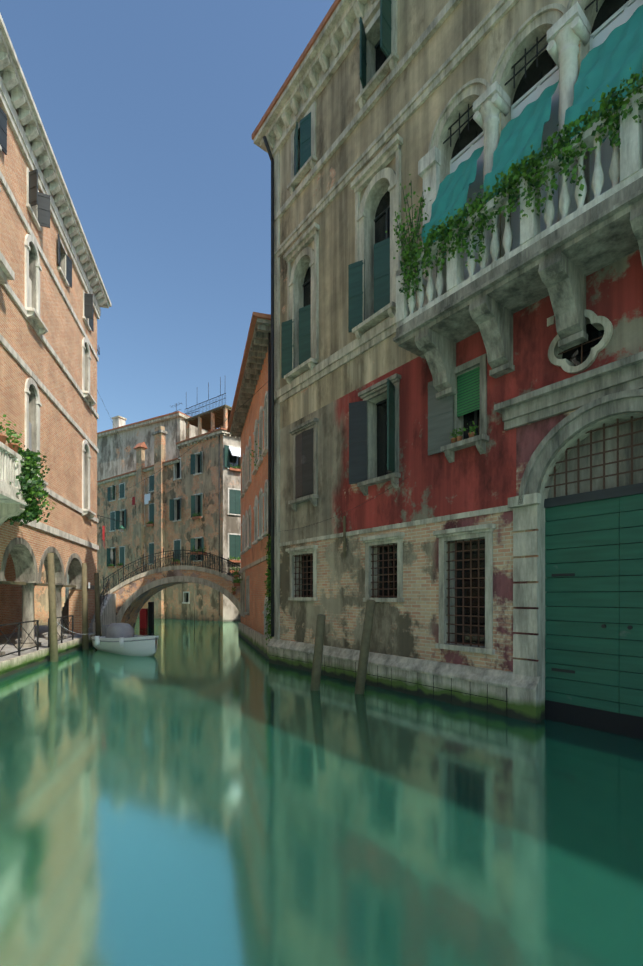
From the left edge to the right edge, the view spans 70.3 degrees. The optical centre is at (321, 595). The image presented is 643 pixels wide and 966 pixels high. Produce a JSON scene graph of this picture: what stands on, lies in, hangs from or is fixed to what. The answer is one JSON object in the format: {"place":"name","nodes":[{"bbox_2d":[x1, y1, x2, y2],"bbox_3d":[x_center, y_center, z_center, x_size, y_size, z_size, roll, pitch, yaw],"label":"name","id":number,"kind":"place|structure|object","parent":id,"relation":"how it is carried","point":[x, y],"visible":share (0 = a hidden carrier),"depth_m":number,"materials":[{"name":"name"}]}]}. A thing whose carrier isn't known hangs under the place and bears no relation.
{"place":"outdoors","nodes":[
{"label":"outdoors","id":0,"kind":"place"},
{"bbox_2d":[0,0,334,432],"label":"sky","id":1,"kind":"structure","parent":0,"point":[149,111],"materials":[{"name":"blue"}]},
{"bbox_2d":[0,618,642,965],"bbox_3d":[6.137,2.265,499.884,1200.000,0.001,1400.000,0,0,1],"label":"water","id":2,"kind":"structure","parent":0,"point":[207,793],"depth_m":4.55,"materials":[{"name":"green liquid"}]},
{"bbox_2d":[34,564,64,624],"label":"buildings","id":3,"kind":"structure","parent":2,"relation":"on","point":[41,607],"depth_m":31.43,"materials":[{"name":"beige paint"}]},
{"bbox_2d":[0,13,124,678],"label":"trim","id":4,"kind":"structure","parent":2,"relation":"in","point":[26,642],"depth_m":16.16,"materials":[{"name":"stone"}]},
{"bbox_2d":[0,414,23,451],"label":"pots","id":5,"kind":"object","parent":4,"relation":"on","point":[11,444],"visible":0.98,"depth_m":12.11,"materials":[{"name":"ceramic"}]},
{"bbox_2d":[0,105,96,584],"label":"wall","id":6,"kind":"structure","parent":4,"relation":"on","point":[62,438],"depth_m":17.29,"materials":[{"name":"brick"}]},
{"bbox_2d":[5,445,55,525],"bbox_3d":[-8.602,-3.106,13.110,1.686,2.305,2.098,0,0,-42],"label":"ivy","id":7,"kind":"object","parent":6,"relation":"attached to","point":[30,469],"visible":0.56,"depth_m":12.93,"materials":[{"name":"green plant"}]},
{"bbox_2d":[91,623,158,656],"bbox_3d":[-7.603,1.905,18.023,4.264,1.520,1.646,0,0,42],"label":"boat","id":8,"kind":"object","parent":2,"relation":"on","point":[134,645],"visible":0.85,"depth_m":17.30,"materials":[{"name":"white paint"}]},
{"bbox_2d":[65,411,207,602],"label":"building","id":9,"kind":"structure","parent":2,"relation":"on","point":[114,458],"depth_m":55.60,"materials":[{"name":"paint"}]},
{"bbox_2d":[97,434,240,621],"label":"back wall","id":10,"kind":"structure","parent":2,"relation":"on","point":[185,488],"depth_m":41.85,"materials":[{"name":"paint"}]},
{"bbox_2d":[97,377,240,618],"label":"building","id":11,"kind":"structure","parent":2,"relation":"on","point":[210,421],"depth_m":43.71,"materials":[{"name":"stone"}]},
{"bbox_2d":[108,463,240,572],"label":"flowers","id":12,"kind":"object","parent":11,"relation":"on","point":[198,516],"visible":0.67,"depth_m":40.57,"materials":[{"name":"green plant"}]},
{"bbox_2d":[103,545,240,628],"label":"bridge","id":13,"kind":"structure","parent":2,"relation":"in","point":[136,593],"depth_m":26.12,"materials":[{"name":"stone"}]},
{"bbox_2d":[227,312,270,659],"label":"building trim","id":14,"kind":"structure","parent":2,"relation":"in","point":[258,342],"depth_m":18.77,"materials":[{"name":"stone"}]},
{"bbox_2d":[241,347,270,636],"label":"orange wall","id":15,"kind":"structure","parent":2,"relation":"in","point":[254,620],"depth_m":20.16,"materials":[{"name":"brick"}]},
{"bbox_2d":[231,441,271,644],"bbox_3d":[-3.334,-2.200,20.664,0.694,8.122,10.970,0,0,-17],"label":"ivy","id":16,"kind":"object","parent":15,"relation":"attached to","point":[237,583],"visible":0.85,"depth_m":15.82,"materials":[{"name":"green plant"}]},
{"bbox_2d":[140,591,374,693],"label":"poles","id":17,"kind":"object","parent":2,"relation":"in","point":[146,617],"visible":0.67,"depth_m":10.55,"materials":[{"name":"brown wood"}]},
{"bbox_2d":[57,386,642,739],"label":"clutter","id":18,"kind":"object","parent":2,"relation":"on","point":[611,722],"visible":0.98,"depth_m":7.78,"materials":[{"name":"grey metal"}]},
{"bbox_2d":[252,0,642,723],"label":"palazzo trim","id":19,"kind":"structure","parent":2,"relation":"in","point":[564,244],"depth_m":8.56,"materials":[{"name":"grey stone"}]},
{"bbox_2d":[385,67,642,303],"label":"vines","id":20,"kind":"object","parent":19,"relation":"attached to","point":[528,171],"visible":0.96,"depth_m":7.48,"materials":[{"name":"green plant"}]},
{"bbox_2d":[280,0,642,719],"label":"palazzo wall","id":21,"kind":"structure","parent":0,"point":[462,482],"depth_m":10.57,"materials":[{"name":"paint"}]}
]}

